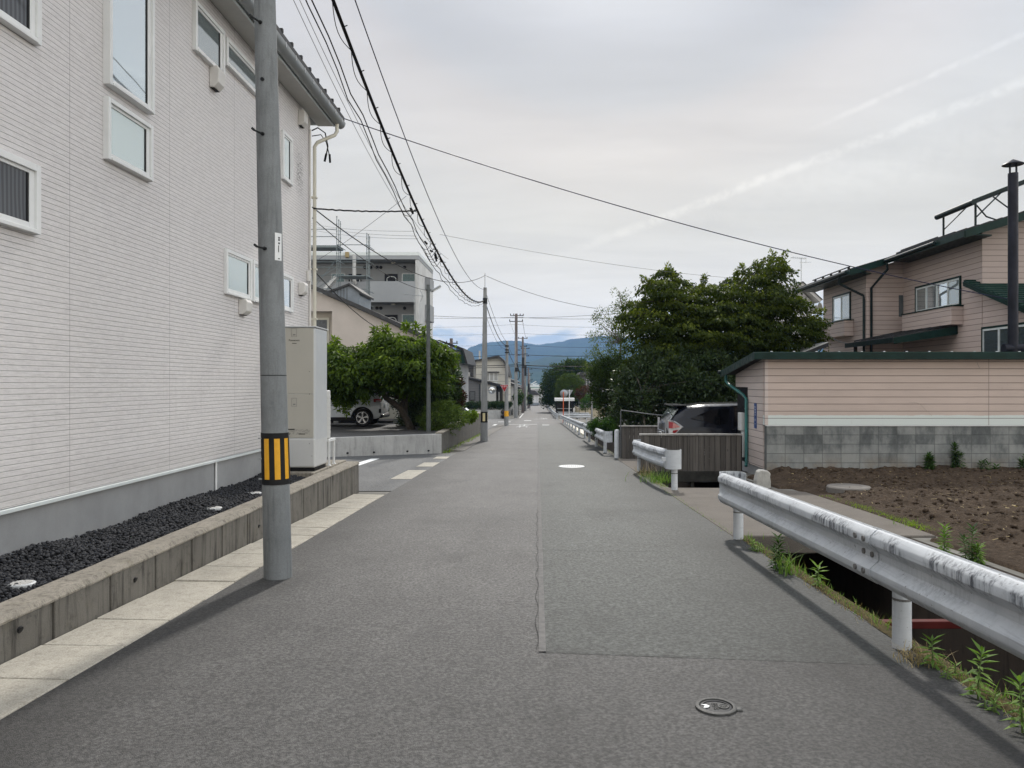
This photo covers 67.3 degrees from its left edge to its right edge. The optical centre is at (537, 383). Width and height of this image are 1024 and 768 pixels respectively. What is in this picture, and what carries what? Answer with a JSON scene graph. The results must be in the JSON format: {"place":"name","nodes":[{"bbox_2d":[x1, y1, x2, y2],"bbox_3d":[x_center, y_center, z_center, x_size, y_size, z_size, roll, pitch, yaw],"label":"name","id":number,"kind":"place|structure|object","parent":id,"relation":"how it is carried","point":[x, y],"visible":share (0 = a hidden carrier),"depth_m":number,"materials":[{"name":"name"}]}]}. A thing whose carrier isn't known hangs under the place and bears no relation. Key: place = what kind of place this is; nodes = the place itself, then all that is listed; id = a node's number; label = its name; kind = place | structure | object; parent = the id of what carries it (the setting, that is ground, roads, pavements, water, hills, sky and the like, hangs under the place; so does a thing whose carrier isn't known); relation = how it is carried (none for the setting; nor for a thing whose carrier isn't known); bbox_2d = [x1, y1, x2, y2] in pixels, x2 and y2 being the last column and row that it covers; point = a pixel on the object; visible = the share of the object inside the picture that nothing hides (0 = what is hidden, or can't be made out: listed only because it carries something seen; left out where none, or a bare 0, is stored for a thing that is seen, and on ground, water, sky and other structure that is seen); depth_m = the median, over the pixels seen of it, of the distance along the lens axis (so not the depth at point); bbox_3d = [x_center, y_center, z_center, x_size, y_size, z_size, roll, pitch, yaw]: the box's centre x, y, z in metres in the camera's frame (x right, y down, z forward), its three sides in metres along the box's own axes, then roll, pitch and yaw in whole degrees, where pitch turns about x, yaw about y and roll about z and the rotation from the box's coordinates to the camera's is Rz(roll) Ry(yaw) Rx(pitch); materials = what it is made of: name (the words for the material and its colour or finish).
{"place":"outdoors","nodes":[
{"label":"outdoors","id":0,"kind":"place"},
{"bbox_2d":[0,473,304,602],"bbox_3d":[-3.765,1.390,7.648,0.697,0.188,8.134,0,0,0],"label":"gravel","id":1,"kind":"structure","parent":0,"point":[87,551],"depth_m":6.83,"materials":[{"name":"gravel"}]},
{"bbox_2d":[327,454,453,490],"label":"side street","id":2,"kind":"structure","parent":0,"point":[380,472],"depth_m":19.28,"materials":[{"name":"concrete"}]},
{"bbox_2d":[330,419,450,436],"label":"parking ground","id":3,"kind":"structure","parent":0,"point":[382,427],"depth_m":27.00,"materials":[{"name":"asphalt"}]},
{"bbox_2d":[330,395,389,426],"bbox_3d":[-7.893,0.801,30.004,4.015,1.698,1.792,0,0,0],"label":"white suv","id":4,"kind":"object","parent":3,"relation":"on","point":[373,412],"visible":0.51,"depth_m":29.17,"materials":[{"name":"paint"}]},
{"bbox_2d":[327,319,461,429],"bbox_3d":[-5.707,-0.212,27.623,6.066,4.118,4.437,0,0,0],"label":"broadleaf tree","id":5,"kind":"object","parent":3,"relation":"on","point":[387,366],"visible":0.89,"depth_m":26.65,"materials":[{"name":"green plant"}]},
{"bbox_2d":[389,393,436,426],"bbox_3d":[-4.742,1.138,29.635,2.064,1.987,1.775,0,0,44],"label":"shade bush","id":6,"kind":"object","parent":3,"relation":"on","point":[415,407],"visible":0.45,"depth_m":29.14,"materials":[{"name":"green plant"}]},
{"bbox_2d":[426,285,440,431],"bbox_3d":[-3.512,-0.688,26.000,0.498,5.277,0.159,0,0,0],"label":"street lamp","id":7,"kind":"object","parent":3,"relation":"on","point":[428,399],"visible":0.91,"depth_m":25.94,"materials":[{"name":"grey metal"}]},
{"bbox_2d":[414,397,470,436],"bbox_3d":[-3.368,1.186,27.414,2.027,1.549,2.368,0,0,0],"label":"juniper bush","id":8,"kind":"object","parent":3,"relation":"on","point":[441,418],"visible":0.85,"depth_m":27.01,"materials":[{"name":"green plant"}]},
{"bbox_2d":[431,362,467,413],"bbox_3d":[-3.625,0.185,30.237,1.886,3.312,2.336,0,0,0],"label":"photinia shrub","id":9,"kind":"object","parent":3,"relation":"on","point":[460,395],"visible":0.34,"depth_m":29.70,"materials":[{"name":"green plant"}]},
{"bbox_2d":[0,405,1023,767],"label":"road","id":10,"kind":"structure","parent":0,"point":[396,627],"depth_m":4.23,"materials":[{"name":"asphalt"}]},
{"bbox_2d":[249,0,291,579],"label":"utility pole","id":11,"kind":"object","parent":10,"relation":"on","point":[276,510],"visible":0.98,"depth_m":6.87,"materials":[{"name":"concrete"}]},
{"bbox_2d":[311,0,471,302],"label":"overhead cable","id":12,"kind":"object","parent":11,"relation":"attached to","point":[370,132],"visible":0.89,"depth_m":11.28,"materials":[{"name":"rubber"}]},
{"bbox_2d":[538,432,545,650],"bbox_3d":[0.030,2.531,33.830,0.051,1.694,58.000,0,0,0],"label":"road seam line","id":13,"kind":"object","parent":10,"relation":"on","point":[542,643],"visible":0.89,"depth_m":6.91,"materials":[{"name":"asphalt"}]},
{"bbox_2d":[560,415,586,437],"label":"guardrail","id":14,"kind":"object","parent":10,"relation":"on","point":[577,424],"visible":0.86,"depth_m":45.07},
{"bbox_2d":[583,423,612,452],"bbox_3d":[2.202,2.166,29.392,0.330,1.307,10.416,0,0,0],"label":"guardrail","id":15,"kind":"object","parent":10,"relation":"on","point":[605,437],"visible":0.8,"depth_m":25.36,"materials":[{"name":"metal"}]},
{"bbox_2d":[695,697,742,715],"bbox_3d":[0.915,1.668,3.944,0.211,0.035,0.210,0,0,-31],"label":"valve cover","id":16,"kind":"object","parent":10,"relation":"on","point":[713,706],"visible":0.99,"depth_m":3.93,"materials":[{"name":"metal"}]},
{"bbox_2d":[538,425,931,666],"bbox_3d":[1.190,2.534,33.780,2.310,1.704,58.440,0,0,0],"label":"road patch","id":17,"kind":"object","parent":10,"relation":"on","point":[700,586],"visible":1,"depth_m":6.58,"materials":[{"name":"asphalt"}]},
{"bbox_2d":[766,532,787,570],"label":"tall weed","id":18,"kind":"object","parent":17,"relation":"on","point":[774,549],"visible":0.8,"depth_m":7.25,"materials":[{"name":"green plant"}]},
{"bbox_2d":[752,545,802,575],"bbox_3d":[2.253,1.591,7.017,0.520,0.330,0.654,0,0,0],"label":"grass tuft","id":19,"kind":"object","parent":17,"relation":"on","point":[788,563],"visible":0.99,"depth_m":7.06,"materials":[{"name":"green plant"}]},
{"bbox_2d":[718,471,1023,659],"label":"guardrail","id":20,"kind":"object","parent":10,"relation":"on","point":[986,603],"visible":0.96,"depth_m":4.71,"materials":[{"name":"metal"}]},
{"bbox_2d":[918,633,947,670],"bbox_3d":[2.341,1.585,4.556,0.191,0.228,0.170,0,0,22],"label":"tall weed","id":21,"kind":"object","parent":10,"relation":"on","point":[932,661],"visible":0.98,"depth_m":4.55,"materials":[{"name":"green plant"}]},
{"bbox_2d":[959,638,998,699],"bbox_3d":[2.332,1.526,4.066,0.213,0.309,0.185,0,0,0],"label":"tall weed","id":22,"kind":"object","parent":10,"relation":"on","point":[977,677],"visible":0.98,"depth_m":4.06,"materials":[{"name":"green plant"}]},
{"bbox_2d":[1000,669,1023,732],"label":"tall weed","id":23,"kind":"object","parent":10,"relation":"on","point":[1020,678],"visible":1,"depth_m":3.65,"materials":[{"name":"green plant"}]},
{"bbox_2d":[508,355,651,385],"bbox_3d":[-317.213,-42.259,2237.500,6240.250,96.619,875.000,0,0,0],"label":"hills","id":24,"kind":"structure","parent":0,"point":[537,374],"depth_m":2122.57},
{"bbox_2d":[453,336,822,363],"bbox_3d":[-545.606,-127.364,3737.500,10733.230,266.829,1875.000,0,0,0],"label":"mountains","id":25,"kind":"structure","parent":0,"point":[563,348],"depth_m":3605.46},
{"bbox_2d":[276,0,1023,433],"label":"sky","id":26,"kind":"structure","parent":0,"point":[838,131],"materials":[{"name":"grey"}]},
{"bbox_2d":[358,386,1023,577],"bbox_3d":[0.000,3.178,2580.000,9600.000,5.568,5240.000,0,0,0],"label":"ground","id":27,"kind":"structure","parent":0,"point":[926,540],"depth_m":13.68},
{"bbox_2d":[0,679,65,719],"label":"drain slab","id":28,"kind":"structure","parent":27,"relation":"on","point":[16,694],"depth_m":4.15,"materials":[{"name":"concrete"}]},
{"bbox_2d":[0,645,123,680],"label":"drain slab","id":29,"kind":"structure","parent":27,"relation":"on","point":[55,662],"depth_m":4.62,"materials":[{"name":"concrete"}]},
{"bbox_2d":[44,619,168,646],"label":"drain slab","id":30,"kind":"structure","parent":27,"relation":"on","point":[105,632],"depth_m":5.21,"materials":[{"name":"concrete"}]},
{"bbox_2d":[97,598,204,620],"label":"drain slab","id":31,"kind":"structure","parent":27,"relation":"on","point":[168,609],"depth_m":5.81,"materials":[{"name":"concrete"}]},
{"bbox_2d":[0,0,345,555],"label":"white house","id":32,"kind":"structure","parent":27,"relation":"on","point":[129,341],"depth_m":7.79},
{"bbox_2d":[0,149,40,234],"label":"window","id":33,"kind":"structure","parent":32,"relation":"in","point":[20,178],"depth_m":6.05,"materials":[{"name":"white plastic"}]},
{"bbox_2d":[0,0,41,45],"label":"window","id":34,"kind":"structure","parent":32,"relation":"in","point":[23,17],"depth_m":6.10,"materials":[{"name":"white plastic"}]},
{"bbox_2d":[103,96,153,181],"bbox_3d":[-4.065,-2.414,7.678,0.070,0.591,0.850,0,0,0],"label":"window","id":35,"kind":"structure","parent":32,"relation":"in","point":[128,139],"depth_m":7.64,"materials":[{"name":"clear glass"}]},
{"bbox_2d":[103,0,154,114],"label":"window","id":36,"kind":"structure","parent":32,"relation":"in","point":[128,25],"depth_m":7.69,"materials":[{"name":"white"}]},
{"bbox_2d":[192,0,224,73],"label":"window","id":37,"kind":"structure","parent":32,"relation":"in","point":[208,37],"depth_m":9.48,"materials":[{"name":"grey"}]},
{"bbox_2d":[224,248,252,300],"bbox_3d":[-4.072,-1.468,10.497,0.055,0.595,0.907,0,0,0],"label":"window","id":38,"kind":"structure","parent":32,"relation":"in","point":[238,268],"depth_m":10.47,"materials":[{"name":"white glass"}]},
{"bbox_2d":[225,37,255,96],"bbox_3d":[-4.069,-4.343,10.888,0.062,0.371,1.689,0,0,0],"label":"window","id":39,"kind":"structure","parent":32,"relation":"in","point":[236,62],"depth_m":10.50,"materials":[{"name":"grey"}]},
{"bbox_2d":[252,260,258,302],"bbox_3d":[-4.072,-1.468,11.402,0.055,0.595,0.802,0,0,0],"label":"window","id":40,"kind":"structure","parent":32,"relation":"in","point":[255,263],"depth_m":11.13,"materials":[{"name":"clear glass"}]},
{"bbox_2d":[281,130,292,186],"bbox_3d":[-4.072,-3.657,12.530,0.055,0.782,0.498,0,0,0],"label":"window","id":41,"kind":"structure","parent":32,"relation":"in","point":[286,141],"depth_m":12.51,"materials":[{"name":"clear glass"}]},
{"bbox_2d":[284,273,293,312],"bbox_3d":[-4.072,-1.468,12.337,0.055,0.595,0.925,0,0,0],"label":"window","id":42,"kind":"structure","parent":32,"relation":"in","point":[288,280],"depth_m":12.61,"materials":[{"name":"white"}]},
{"bbox_2d":[0,461,359,664],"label":"retaining wall","id":43,"kind":"structure","parent":27,"relation":"on","point":[39,616],"depth_m":6.29,"materials":[{"name":"concrete"}]},
{"bbox_2d":[141,581,233,599],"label":"drain slab","id":44,"kind":"structure","parent":27,"relation":"on","point":[189,590],"depth_m":6.43,"materials":[{"name":"concrete"}]},
{"bbox_2d":[175,566,258,582],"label":"drain slab","id":45,"kind":"structure","parent":27,"relation":"on","point":[217,574],"depth_m":7.00,"materials":[{"name":"concrete"}]},
{"bbox_2d":[205,554,262,567],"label":"drain slab","id":46,"kind":"structure","parent":27,"relation":"on","point":[241,560],"depth_m":7.58,"materials":[{"name":"concrete"}]},
{"bbox_2d":[230,543,297,553],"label":"drain slab","id":47,"kind":"structure","parent":27,"relation":"on","point":[253,548],"depth_m":8.19,"materials":[{"name":"concrete"}]},
{"bbox_2d":[291,527,327,535],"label":"drain slab","id":48,"kind":"structure","parent":27,"relation":"on","point":[307,531],"depth_m":9.45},
{"bbox_2d":[291,520,339,527],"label":"drain slab","id":49,"kind":"structure","parent":27,"relation":"on","point":[316,523],"depth_m":10.01,"materials":[{"name":"concrete"}]},
{"bbox_2d":[290,460,345,477],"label":"concrete slab","id":50,"kind":"structure","parent":27,"relation":"on","point":[305,474],"depth_m":11.95,"materials":[{"name":"concrete"}]},
{"bbox_2d":[285,326,327,470],"bbox_3d":[-3.759,0.242,12.314,0.622,2.260,0.712,0,0,0],"label":"water heater","id":51,"kind":"object","parent":50,"relation":"on","point":[306,359],"visible":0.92,"depth_m":11.97,"materials":[{"name":"beige metal"}]},
{"bbox_2d":[327,390,335,465],"bbox_3d":[-3.745,0.746,12.950,0.610,1.252,0.400,0,0,0],"label":"pipe","id":52,"kind":"object","parent":50,"relation":"on","point":[329,439],"visible":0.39,"depth_m":12.95,"materials":[{"name":"white"}]},
{"bbox_2d":[301,514,350,520],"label":"drain slab","id":53,"kind":"structure","parent":27,"relation":"on","point":[340,517],"depth_m":10.62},
{"bbox_2d":[314,508,359,514],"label":"drain slab","id":54,"kind":"structure","parent":27,"relation":"on","point":[351,511],"depth_m":11.20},
{"bbox_2d":[327,434,441,456],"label":"parking wall","id":55,"kind":"structure","parent":27,"relation":"on","point":[391,445],"depth_m":24.12,"materials":[{"name":"concrete"}]},
{"bbox_2d":[311,283,460,418],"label":"beige building","id":56,"kind":"structure","parent":27,"relation":"on","point":[336,316],"depth_m":36.00,"materials":[{"name":"paint"}]},
{"bbox_2d":[437,340,475,401],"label":"green roof house","id":57,"kind":"structure","parent":27,"relation":"on","point":[467,359],"depth_m":65.30,"materials":[{"name":"metal"}]},
{"bbox_2d":[435,412,480,452],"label":"blackened wall","id":58,"kind":"structure","parent":27,"relation":"on","point":[464,433],"depth_m":30.73,"materials":[{"name":"concrete"}]},
{"bbox_2d":[447,425,504,451],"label":"road kerb","id":59,"kind":"structure","parent":27,"relation":"on","point":[466,445],"depth_m":31.59,"materials":[{"name":"concrete"}]},
{"bbox_2d":[480,287,487,441],"bbox_3d":[-2.329,-0.972,33.400,0.332,7.596,0.330,0,0,0],"label":"utility pole","id":60,"kind":"object","parent":27,"relation":"on","point":[484,425],"visible":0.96,"depth_m":33.30,"materials":[{"name":"grey concrete"}]},
{"bbox_2d":[305,0,482,305],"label":"overhead cable","id":61,"kind":"object","parent":60,"relation":"attached to","point":[367,136],"visible":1,"depth_m":11.29,"materials":[{"name":"rubber"}]},
{"bbox_2d":[331,0,484,303],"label":"overhead cable","id":62,"kind":"object","parent":60,"relation":"attached to","point":[350,47],"visible":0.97,"depth_m":11.78,"materials":[{"name":"rubber"}]},
{"bbox_2d":[355,0,484,289],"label":"overhead cable","id":63,"kind":"object","parent":60,"relation":"attached to","point":[401,127],"visible":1,"depth_m":12.04,"materials":[{"name":"rubber"}]},
{"bbox_2d":[468,376,502,401],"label":"grey wing house","id":64,"kind":"structure","parent":27,"relation":"on","point":[474,389],"depth_m":96.50,"materials":[{"name":"black paint"}]},
{"bbox_2d":[465,400,512,412],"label":"clipped hedge","id":65,"kind":"object","parent":27,"relation":"on","point":[474,405],"visible":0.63,"depth_m":91.62,"materials":[{"name":"green plant"}]},
{"bbox_2d":[475,351,511,401],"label":"cream gabled house","id":66,"kind":"structure","parent":27,"relation":"on","point":[496,375],"depth_m":101.00,"materials":[{"name":"paint"}]},
{"bbox_2d":[501,341,508,425],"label":"utility pole","id":67,"kind":"object","parent":27,"relation":"on","point":[506,407],"visible":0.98,"depth_m":59.88,"materials":[{"name":"grey concrete"}]},
{"bbox_2d":[509,313,523,417],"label":"utility pole","id":68,"kind":"object","parent":27,"relation":"on","point":[516,368],"visible":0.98,"depth_m":96.44,"materials":[{"name":"concrete"}]},
{"bbox_2d":[554,398,574,412],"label":"collection shelter","id":69,"kind":"object","parent":27,"relation":"on","point":[559,407],"visible":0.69,"depth_m":97.80,"materials":[{"name":"white paint"}]},
{"bbox_2d":[538,356,595,408],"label":"round tree","id":70,"kind":"object","parent":27,"relation":"on","point":[549,381],"visible":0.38,"depth_m":128.59,"materials":[{"name":"green plant"}]},
{"bbox_2d":[554,372,585,402],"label":"topiary tree","id":71,"kind":"object","parent":27,"relation":"on","point":[577,382],"visible":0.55,"depth_m":107.07,"materials":[{"name":"green plant"}]},
{"bbox_2d":[586,416,623,442],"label":"azalea bush","id":72,"kind":"object","parent":27,"relation":"on","point":[607,424],"visible":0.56,"depth_m":27.62,"materials":[{"name":"green plant"}]},
{"bbox_2d":[584,352,630,418],"bbox_3d":[3.169,0.310,32.035,2.561,3.273,2.484,0,0,-42],"label":"garden tree","id":73,"kind":"object","parent":27,"relation":"on","point":[600,374],"visible":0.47,"depth_m":31.59,"materials":[{"name":"green plant"}]},
{"bbox_2d":[579,287,640,376],"bbox_3d":[3.199,-1.137,33.020,2.808,6.061,2.158,0,0,0],"label":"slender tree","id":74,"kind":"object","parent":27,"relation":"on","point":[617,336],"visible":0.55,"depth_m":32.95,"materials":[{"name":"green plant"}]},
{"bbox_2d":[619,425,670,483],"bbox_3d":[3.910,2.105,22.585,3.040,1.730,0.130,0,0,0],"label":"plank fence","id":75,"kind":"object","parent":27,"relation":"on","point":[629,434],"visible":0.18,"depth_m":22.55,"materials":[{"name":"grey wood"}]},
{"bbox_2d":[632,439,680,489],"bbox_3d":[2.392,1.794,16.024,0.373,1.162,4.184,0,0,-1],"label":"guardrail","id":76,"kind":"object","parent":27,"relation":"on","point":[664,458],"visible":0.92,"depth_m":14.43,"materials":[{"name":"metal"}]},
{"bbox_2d":[605,342,739,431],"bbox_3d":[4.785,0.233,26.290,5.028,3.343,3.163,0,0,0],"label":"evergreen bush","id":77,"kind":"object","parent":27,"relation":"on","point":[675,385],"visible":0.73,"depth_m":25.59,"materials":[{"name":"green plant"}]},
{"bbox_2d":[639,433,742,487],"bbox_3d":[3.510,1.833,17.635,2.360,1.355,0.130,0,0,0],"label":"plank fence","id":78,"kind":"object","parent":27,"relation":"on","point":[691,471],"visible":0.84,"depth_m":17.60,"materials":[{"name":"grey wood"}]},
{"bbox_2d":[610,248,834,402],"bbox_3d":[6.803,-1.546,28.733,8.598,6.583,6.091,0,0,-19],"label":"maple tree","id":79,"kind":"object","parent":27,"relation":"on","point":[722,314],"visible":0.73,"depth_m":27.24,"materials":[{"name":"green plant"}]},
{"bbox_2d":[754,469,770,487],"bbox_3d":[4.300,2.053,14.730,0.280,0.795,0.220,0,0,0],"label":"marker stone","id":80,"kind":"object","parent":27,"relation":"on","point":[762,477],"visible":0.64,"depth_m":14.62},
{"bbox_2d":[566,424,1020,722],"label":"ditch kerb","id":81,"kind":"structure","parent":27,"relation":"on","point":[825,594],"depth_m":5.79,"materials":[{"name":"concrete"}]},
{"bbox_2d":[571,427,1023,722],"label":"weeds","id":82,"kind":"object","parent":81,"relation":"on","point":[849,603],"visible":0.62,"depth_m":6.04,"materials":[{"name":"green plant"}]},
{"bbox_2d":[742,536,1023,721],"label":"moss","id":83,"kind":"object","parent":81,"relation":"on","point":[881,626],"visible":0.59,"depth_m":5.26,"materials":[{"name":"plant"}]},
{"bbox_2d":[586,432,1023,707],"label":"ditch channel","id":84,"kind":"object","parent":27,"relation":"on","point":[850,585],"visible":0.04,"depth_m":8.75,"materials":[{"name":"concrete"}]},
{"bbox_2d":[661,488,935,552],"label":"ditch cover slab","id":85,"kind":"structure","parent":84,"relation":"on","point":[708,504],"depth_m":10.67,"materials":[{"name":"grey concrete"}]},
{"bbox_2d":[880,619,962,628],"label":"strut beam","id":86,"kind":"structure","parent":84,"relation":"attached to","point":[931,624],"depth_m":6.71,"materials":[{"name":"metal"}]},
{"bbox_2d":[792,325,832,351],"bbox_3d":[10.232,-0.030,28.906,1.561,4.769,2.228,0,0,42],"label":"yellow green tree","id":87,"kind":"object","parent":27,"relation":"on","point":[815,341],"visible":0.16,"depth_m":28.74,"materials":[{"name":"green plant"}]},
{"bbox_2d":[718,351,1023,473],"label":"pink shed","id":88,"kind":"structure","parent":27,"relation":"on","point":[838,409],"depth_m":16.49,"materials":[{"name":"concrete"}]},
{"bbox_2d":[794,211,1023,351],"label":"pink house","id":89,"kind":"structure","parent":27,"relation":"on","point":[868,311],"depth_m":25.35,"materials":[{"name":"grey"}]},
{"bbox_2d":[344,118,1023,301],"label":"overhead cable","id":90,"kind":"object","parent":89,"relation":"attached to","point":[675,221],"visible":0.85,"depth_m":18.64,"materials":[{"name":"rubber"}]},
{"bbox_2d":[832,291,850,321],"bbox_3d":[11.935,-2.960,30.225,0.049,1.080,1.750,0,0,0],"label":"window","id":91,"kind":"structure","parent":89,"relation":"in","point":[841,303],"depth_m":30.19,"materials":[{"name":"grey"}]},
{"bbox_2d":[915,276,961,311],"bbox_3d":[13.284,-2.915,25.600,0.049,0.930,2.900,0,0,0],"label":"window","id":92,"kind":"structure","parent":89,"relation":"in","point":[927,296],"depth_m":25.43,"materials":[{"name":"grey"}]},
{"bbox_2d":[934,179,1023,235],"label":"solar heater","id":93,"kind":"object","parent":89,"relation":"on","point":[965,205],"visible":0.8,"depth_m":24.11,"materials":[{"name":"black"}]},
{"bbox_2d":[981,322,1023,351],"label":"window","id":94,"kind":"structure","parent":89,"relation":"in","point":[992,337],"depth_m":22.28,"materials":[{"name":"clear glass"}]},
{"bbox_2d":[1001,159,1023,351],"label":"stove pipe","id":95,"kind":"object","parent":89,"relation":"attached to","point":[1013,345],"visible":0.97,"depth_m":19.80,"materials":[{"name":"metal"}]},
{"bbox_2d":[957,522,980,560],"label":"tall weed","id":96,"kind":"object","parent":27,"relation":"on","point":[963,537],"visible":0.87,"depth_m":7.66,"materials":[{"name":"green plant"}]},
{"bbox_2d":[755,281,822,343],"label":"white gabled house","id":97,"kind":"structure","parent":0,"point":[813,297],"depth_m":44.88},
{"bbox_2d":[747,465,1023,573],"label":"soil field","id":98,"kind":"structure","parent":0,"point":[1009,554],"depth_m":11.95,"materials":[{"name":"soil"}]},
{"bbox_2d":[826,483,870,493],"bbox_3d":[5.420,1.971,13.400,0.740,0.378,0.740,0,0,0],"label":"chamber lid","id":99,"kind":"object","parent":98,"relation":"on","point":[835,488],"visible":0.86,"depth_m":13.27,"materials":[{"name":"concrete"}]},
{"bbox_2d":[822,495,940,530],"bbox_3d":[4.898,1.841,11.179,0.387,0.146,3.710,0,0,1],"label":"stonecrop","id":100,"kind":"object","parent":98,"relation":"on","point":[910,523],"visible":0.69,"depth_m":10.36,"materials":[{"name":"green plant"}]},
{"bbox_2d":[949,441,965,467],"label":"tall weed","id":101,"kind":"object","parent":98,"relation":"on","point":[954,455],"visible":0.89,"depth_m":16.24,"materials":[{"name":"green plant"}]},
{"bbox_2d":[891,638,951,667],"bbox_3d":[2.310,1.636,4.640,0.410,0.099,0.416,0,0,-36],"label":"grass tuft","id":102,"kind":"object","parent":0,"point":[910,656],"visible":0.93,"depth_m":4.66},
{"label":"parking ground","id":103,"kind":"structure","parent":0,"visible":0},
{"bbox_2d":[311,216,373,306],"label":"scaffold","id":104,"kind":"object","parent":103,"relation":"on","point":[332,281],"visible":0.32,"depth_m":50.30,"materials":[{"name":"metal"}]},
{"bbox_2d":[311,252,433,338],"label":"apartment block","id":105,"kind":"structure","parent":103,"relation":"on","point":[392,301],"depth_m":56.50,"materials":[{"name":"grey concrete"}]},
{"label":"driveway","id":106,"kind":"structure","parent":0,"visible":0},
{"bbox_2d":[657,402,736,465],"bbox_3d":[5.516,1.280,20.050,4.648,1.587,1.834,0,0,0],"label":"black wagon","id":107,"kind":"object","parent":106,"relation":"on","point":[714,417],"visible":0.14,"depth_m":19.24,"materials":[{"name":"paint"}]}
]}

